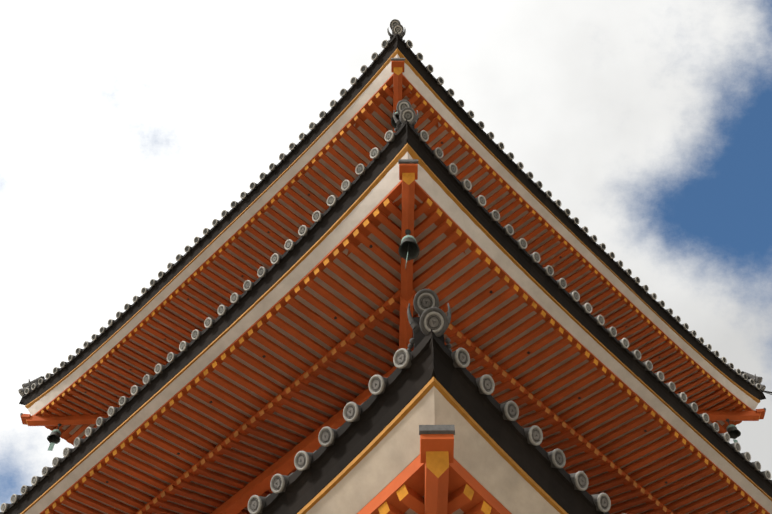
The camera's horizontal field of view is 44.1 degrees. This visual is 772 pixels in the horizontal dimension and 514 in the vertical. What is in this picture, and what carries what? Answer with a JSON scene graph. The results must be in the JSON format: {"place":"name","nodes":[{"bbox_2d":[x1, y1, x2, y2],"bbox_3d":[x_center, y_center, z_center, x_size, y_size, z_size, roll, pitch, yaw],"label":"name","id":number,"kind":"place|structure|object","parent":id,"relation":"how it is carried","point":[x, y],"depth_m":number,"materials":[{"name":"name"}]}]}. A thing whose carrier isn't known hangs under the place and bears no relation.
{"place":"outdoors","nodes":[
{"label":"outdoors","id":0,"kind":"place"},
{"bbox_2d":[267,468,296,492],"bbox_3d":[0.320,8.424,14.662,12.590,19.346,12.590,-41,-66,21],"label":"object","id":1,"kind":"object","parent":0,"point":[293,471],"depth_m":15.68,"materials":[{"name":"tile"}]},
{"bbox_2d":[0,100,771,513],"bbox_3d":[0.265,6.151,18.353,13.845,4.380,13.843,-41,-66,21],"label":"roof","id":2,"kind":"structure","parent":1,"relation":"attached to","point":[260,382],"depth_m":14.37,"materials":[{"name":"wood"}]},
{"bbox_2d":[18,19,765,450],"bbox_3d":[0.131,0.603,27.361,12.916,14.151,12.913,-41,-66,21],"label":"roof","id":3,"kind":"structure","parent":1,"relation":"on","point":[230,253],"depth_m":20.00,"materials":[{"name":"wood"}]},
{"bbox_2d":[248,289,625,513],"bbox_3d":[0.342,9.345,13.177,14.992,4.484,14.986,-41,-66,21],"label":"roof","id":4,"kind":"structure","parent":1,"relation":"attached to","point":[430,425],"depth_m":7.53,"materials":[{"name":"tile"}]},
{"bbox_2d":[0,0,771,511],"label":"sky","id":5,"kind":"structure","parent":0,"point":[128,128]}
]}

